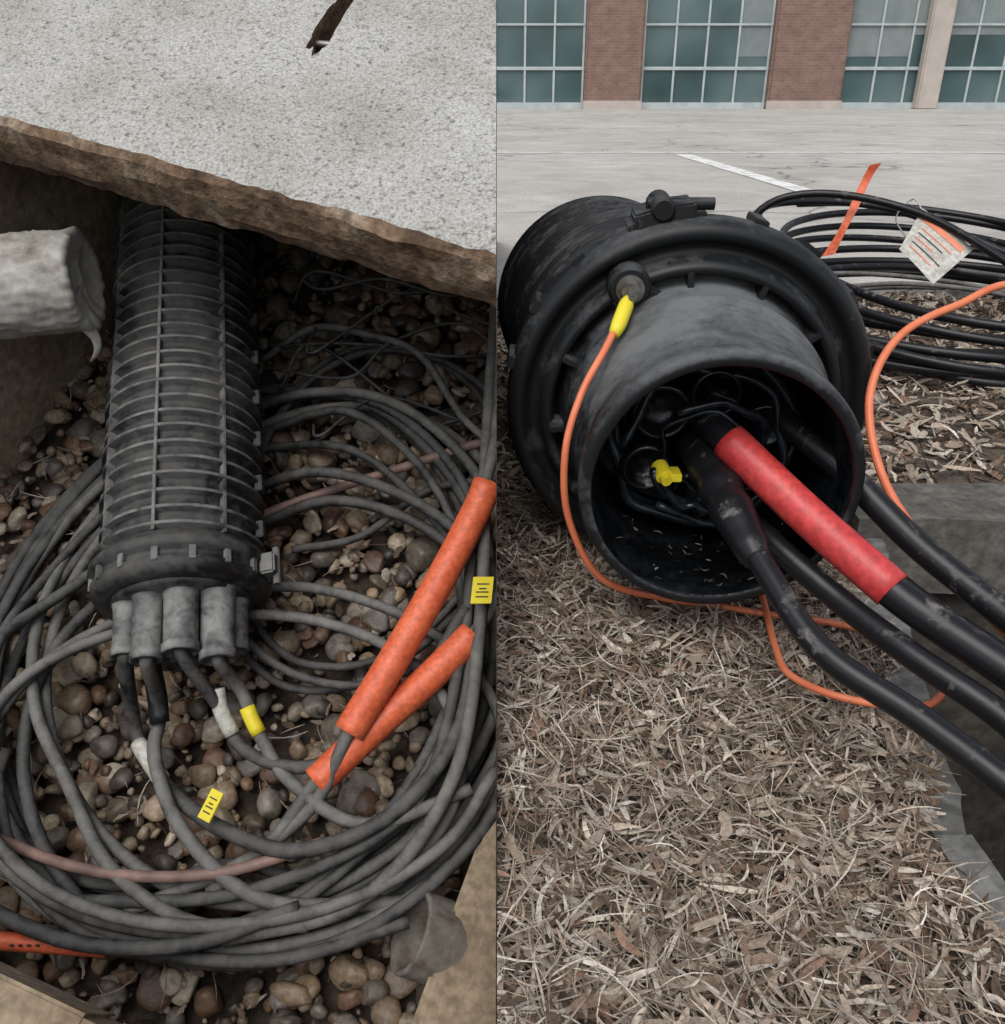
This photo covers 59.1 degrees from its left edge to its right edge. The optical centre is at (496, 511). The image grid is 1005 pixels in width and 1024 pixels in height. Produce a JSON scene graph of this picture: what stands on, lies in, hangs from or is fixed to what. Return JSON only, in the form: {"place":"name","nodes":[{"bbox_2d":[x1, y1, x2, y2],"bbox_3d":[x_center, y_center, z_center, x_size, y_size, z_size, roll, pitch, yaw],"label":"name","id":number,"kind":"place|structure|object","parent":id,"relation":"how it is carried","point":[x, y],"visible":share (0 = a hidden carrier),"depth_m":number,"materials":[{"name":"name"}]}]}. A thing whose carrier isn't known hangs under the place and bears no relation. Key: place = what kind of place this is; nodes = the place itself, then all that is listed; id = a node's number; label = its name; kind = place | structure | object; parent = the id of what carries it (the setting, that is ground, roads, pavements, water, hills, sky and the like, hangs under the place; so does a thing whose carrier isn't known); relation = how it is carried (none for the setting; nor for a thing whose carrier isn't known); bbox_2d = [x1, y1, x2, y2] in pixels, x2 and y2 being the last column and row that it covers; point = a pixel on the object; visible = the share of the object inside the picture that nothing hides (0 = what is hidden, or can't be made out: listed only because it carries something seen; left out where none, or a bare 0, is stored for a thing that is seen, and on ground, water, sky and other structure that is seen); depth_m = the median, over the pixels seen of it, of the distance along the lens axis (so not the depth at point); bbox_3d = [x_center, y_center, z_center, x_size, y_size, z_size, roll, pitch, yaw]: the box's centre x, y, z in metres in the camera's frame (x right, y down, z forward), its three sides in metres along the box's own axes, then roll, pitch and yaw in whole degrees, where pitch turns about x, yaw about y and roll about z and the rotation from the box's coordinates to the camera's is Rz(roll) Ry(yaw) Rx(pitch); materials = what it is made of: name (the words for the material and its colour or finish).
{"place":"outdoors","nodes":[
{"label":"outdoors","id":0,"kind":"place"},
{"bbox_2d":[497,108,1004,289],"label":"parking lot","id":1,"kind":"structure","parent":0,"point":[532,188],"depth_m":7.92,"materials":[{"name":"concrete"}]},
{"bbox_2d":[497,0,586,101],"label":"glass","id":2,"kind":"object","parent":1,"relation":"on","point":[539,51],"visible":0.6,"depth_m":25.11,"materials":[{"name":"teal glass"}]},
{"bbox_2d":[497,0,586,108],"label":"mullions","id":3,"kind":"object","parent":1,"relation":"on","point":[539,105],"visible":0.59,"depth_m":25.26,"materials":[{"name":"grey metal"}]},
{"bbox_2d":[583,101,641,108],"bbox_3d":[3.310,-11.661,25.416,1.680,0.240,0.038,0,26,0],"label":"pier base","id":4,"kind":"object","parent":1,"relation":"on","point":[612,104],"visible":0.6,"depth_m":25.39,"materials":[{"name":"concrete"}]},
{"bbox_2d":[583,0,646,100],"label":"brick pier","id":5,"kind":"structure","parent":1,"relation":"on","point":[614,44],"depth_m":24.83,"materials":[{"name":"brown brick"}]},
{"bbox_2d":[642,0,773,101],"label":"glass","id":6,"kind":"object","parent":1,"relation":"on","point":[690,52],"visible":0.6,"depth_m":25.19,"materials":[{"name":"teal glass"}]},
{"bbox_2d":[738,0,773,56],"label":"blind","id":7,"kind":"object","parent":6,"relation":"attached to","point":[754,41],"visible":1,"depth_m":24.88,"materials":[{"name":"grey fabric"}]},
{"bbox_2d":[640,0,775,108],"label":"mullions","id":8,"kind":"object","parent":1,"relation":"on","point":[732,104],"visible":0.82,"depth_m":25.25,"materials":[{"name":"grey metal"}]},
{"bbox_2d":[497,152,1004,190],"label":"parking markings","id":9,"kind":"object","parent":1,"relation":"on","point":[783,184],"visible":0.31,"depth_m":7.86,"materials":[{"name":"white paint"}]},
{"bbox_2d":[766,101,841,108],"bbox_3d":[8.800,-11.661,25.416,2.160,0.240,0.038,0,26,0],"label":"pier base","id":10,"kind":"object","parent":1,"relation":"on","point":[803,104],"visible":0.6,"depth_m":25.39,"materials":[{"name":"concrete"}]},
{"bbox_2d":[764,0,854,108],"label":"brick pier","id":11,"kind":"structure","parent":1,"relation":"on","point":[809,49],"depth_m":24.83,"materials":[{"name":"red brick"}]},
{"bbox_2d":[840,0,1004,101],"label":"glass","id":12,"kind":"object","parent":1,"relation":"on","point":[888,84],"visible":0.33,"depth_m":25.39,"materials":[{"name":"teal glass"}]},
{"bbox_2d":[847,0,884,56],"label":"blind","id":13,"kind":"object","parent":12,"relation":"attached to","point":[863,41],"visible":1,"depth_m":24.88,"materials":[{"name":"grey fabric"}]},
{"bbox_2d":[879,0,917,56],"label":"blind","id":14,"kind":"object","parent":12,"relation":"attached to","point":[895,41],"visible":1,"depth_m":24.88,"materials":[{"name":"grey fabric"}]},
{"bbox_2d":[915,0,930,34],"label":"blind","id":15,"kind":"object","parent":12,"relation":"attached to","point":[924,8],"visible":0.41,"depth_m":24.73,"materials":[{"name":"grey fabric"}]},
{"bbox_2d":[951,0,982,34],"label":"blind","id":16,"kind":"object","parent":12,"relation":"attached to","point":[968,11],"visible":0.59,"depth_m":24.73,"materials":[{"name":"grey fabric"}]},
{"bbox_2d":[979,0,1004,34],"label":"blind","id":17,"kind":"object","parent":12,"relation":"attached to","point":[994,11],"visible":1,"depth_m":24.75,"materials":[{"name":"grey fabric"}]},
{"bbox_2d":[841,0,1004,108],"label":"mullions","id":18,"kind":"object","parent":1,"relation":"on","point":[901,104],"visible":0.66,"depth_m":25.26,"materials":[{"name":"white metal"}]},
{"bbox_2d":[911,0,957,108],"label":"white column","id":19,"kind":"structure","parent":1,"relation":"on","point":[939,26],"depth_m":24.82,"materials":[{"name":"concrete"}]},
{"bbox_2d":[497,289,1004,1023],"bbox_3d":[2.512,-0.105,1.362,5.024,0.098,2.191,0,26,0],"label":"mulch","id":20,"kind":"object","parent":0,"point":[539,609],"visible":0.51,"depth_m":0.67,"materials":[{"name":"brown wood"}]},
{"bbox_2d":[498,189,873,603],"bbox_3d":[0.195,-0.218,1.125,0.388,0.399,0.840,0,26,0],"label":"splice closure","id":21,"kind":"object","parent":20,"relation":"on","point":[760,303],"visible":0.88,"depth_m":0.85,"materials":[{"name":"plastic"}]},
{"bbox_2d":[676,368,1004,800],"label":"closure cables","id":22,"kind":"object","parent":21,"relation":"attached to","point":[722,459],"visible":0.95,"depth_m":0.73,"materials":[{"name":"black rubber"}]},
{"bbox_2d":[560,281,1004,708],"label":"orange cable","id":23,"kind":"object","parent":20,"relation":"on","point":[621,317],"visible":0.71,"depth_m":0.84,"materials":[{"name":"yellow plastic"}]},
{"bbox_2d":[754,189,1004,387],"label":"cable coil","id":24,"kind":"object","parent":20,"relation":"on","point":[911,357],"visible":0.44,"depth_m":1.88,"materials":[{"name":"black rubber"}]},
{"bbox_2d":[823,163,880,255],"bbox_3d":[0.762,-0.648,1.900,0.141,0.184,0.025,-20,32,-35],"label":"orange marker ribbon","id":25,"kind":"object","parent":24,"relation":"attached to","point":[832,248],"visible":0.93,"depth_m":1.90,"materials":[{"name":"plastic"}]},
{"bbox_2d":[895,198,972,283],"bbox_3d":[0.860,-0.551,1.796,0.077,0.146,0.182,-15,29,-28],"label":"cable tag","id":26,"kind":"object","parent":24,"relation":"attached to","point":[933,253],"visible":0.94,"depth_m":1.77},
{"bbox_2d":[850,483,1004,961],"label":"cable pit","id":27,"kind":"object","parent":20,"relation":"in","point":[963,523],"visible":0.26,"depth_m":1.14,"materials":[{"name":"grey concrete"}]},
{"label":"ground","id":28,"kind":"structure","parent":0,"visible":0},
{"bbox_2d":[497,284,991,301],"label":"kerb","id":29,"kind":"structure","parent":28,"relation":"on","point":[954,293],"depth_m":2.34,"materials":[{"name":"concrete"}]},
{"bbox_3d":[-1.500,0.151,2.072,2.999,3.407,4.232,0,26,0],"label":"embankment","id":30,"kind":"object","parent":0,"visible":0},
{"bbox_2d":[0,161,495,1023],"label":"underground vault","id":31,"kind":"object","parent":30,"relation":"on","point":[36,371],"visible":0.14,"depth_m":1.25,"materials":[{"name":"soil"}]},
{"bbox_2d":[0,226,106,339],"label":"conduit pipe","id":32,"kind":"object","parent":31,"relation":"attached to","point":[52,282],"visible":1,"depth_m":1.10,"materials":[{"name":"white plastic"}]},
{"bbox_2d":[81,328,101,361],"bbox_3d":[-0.539,-0.229,1.171,0.028,0.068,0.015,0,26,0],"label":"hanging tape","id":33,"kind":"object","parent":32,"relation":"hanging from","point":[94,337],"visible":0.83,"depth_m":1.17,"materials":[{"name":"grey plastic"}]},
{"bbox_2d":[0,0,495,307],"bbox_3d":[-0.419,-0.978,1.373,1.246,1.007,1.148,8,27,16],"label":"concrete lid","id":34,"kind":"object","parent":31,"relation":"on","point":[362,132],"visible":0.97,"depth_m":1.02,"materials":[{"name":"concrete"}]},
{"bbox_2d":[0,232,495,1023],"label":"gravel","id":35,"kind":"structure","parent":31,"relation":"in","point":[380,988],"depth_m":1.23,"materials":[{"name":"brown gravel"}]},
{"bbox_2d":[87,195,282,671],"bbox_3d":[-0.441,-0.183,1.278,0.241,0.616,0.755,-5,26,-9],"label":"splice closure","id":36,"kind":"object","parent":35,"relation":"on","point":[182,558],"visible":0.93,"depth_m":1.15,"materials":[{"name":"plastic"}]},
{"bbox_2d":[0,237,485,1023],"bbox_3d":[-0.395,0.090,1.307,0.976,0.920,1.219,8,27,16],"label":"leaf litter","id":37,"kind":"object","parent":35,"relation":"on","point":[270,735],"visible":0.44,"depth_m":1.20,"materials":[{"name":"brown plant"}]},
{"bbox_2d":[0,253,495,971],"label":"cable coil","id":38,"kind":"object","parent":35,"relation":"on","point":[430,851],"visible":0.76,"depth_m":1.10,"materials":[{"name":"grey rubber"}]},
{"bbox_2d":[0,931,106,957],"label":"orange cable label","id":39,"kind":"object","parent":38,"relation":"attached to","point":[13,942],"visible":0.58,"depth_m":0.97,"materials":[{"name":"plastic"}]},
{"bbox_2d":[117,604,472,912],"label":"closure cables","id":40,"kind":"object","parent":38,"relation":"in","point":[174,799],"visible":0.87,"depth_m":1.05,"materials":[{"name":"plastic"}]},
{"bbox_2d":[198,788,223,822],"bbox_3d":[-0.325,0.334,1.008,0.018,0.023,0.029,13,28,25],"label":"yellow tag","id":41,"kind":"object","parent":40,"relation":"attached to","point":[210,805],"visible":1,"depth_m":1.01,"materials":[{"name":"plastic"}]},
{"bbox_2d":[305,623,474,790],"bbox_3d":[-0.122,0.238,1.087,0.244,0.158,0.041,-16,30,-31],"label":"orange conduit sleeve","id":42,"kind":"object","parent":38,"relation":"attached to","point":[422,684],"visible":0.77,"depth_m":1.07,"materials":[{"name":"plastic"}]},
{"bbox_2d":[335,477,495,740],"bbox_3d":[-0.090,0.114,1.104,0.046,0.256,0.301,18,31,33],"label":"orange conduit sleeve","id":43,"kind":"object","parent":38,"relation":"attached to","point":[378,684],"visible":0.98,"depth_m":1.08,"materials":[{"name":"plastic"}]},
{"bbox_2d":[470,577,493,603],"bbox_3d":[-0.018,0.097,1.093,0.029,0.028,0.030,0,26,0],"label":"yellow tag","id":44,"kind":"object","parent":38,"relation":"attached to","point":[482,590],"visible":1,"depth_m":1.09,"materials":[{"name":"plastic"}]},
{"bbox_2d":[389,893,467,984],"bbox_3d":[-0.062,0.506,1.018,0.122,0.156,0.101,0,26,0],"label":"drain pipe","id":45,"kind":"object","parent":31,"relation":"attached to","point":[431,941],"visible":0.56,"depth_m":0.98,"materials":[{"name":"grey plastic"}]},
{"bbox_2d":[496,0,496,1023],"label":"retaining sheet","id":46,"kind":"object","parent":30,"relation":"attached to","point":[496,511],"visible":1,"depth_m":0.80,"materials":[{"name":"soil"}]}
]}

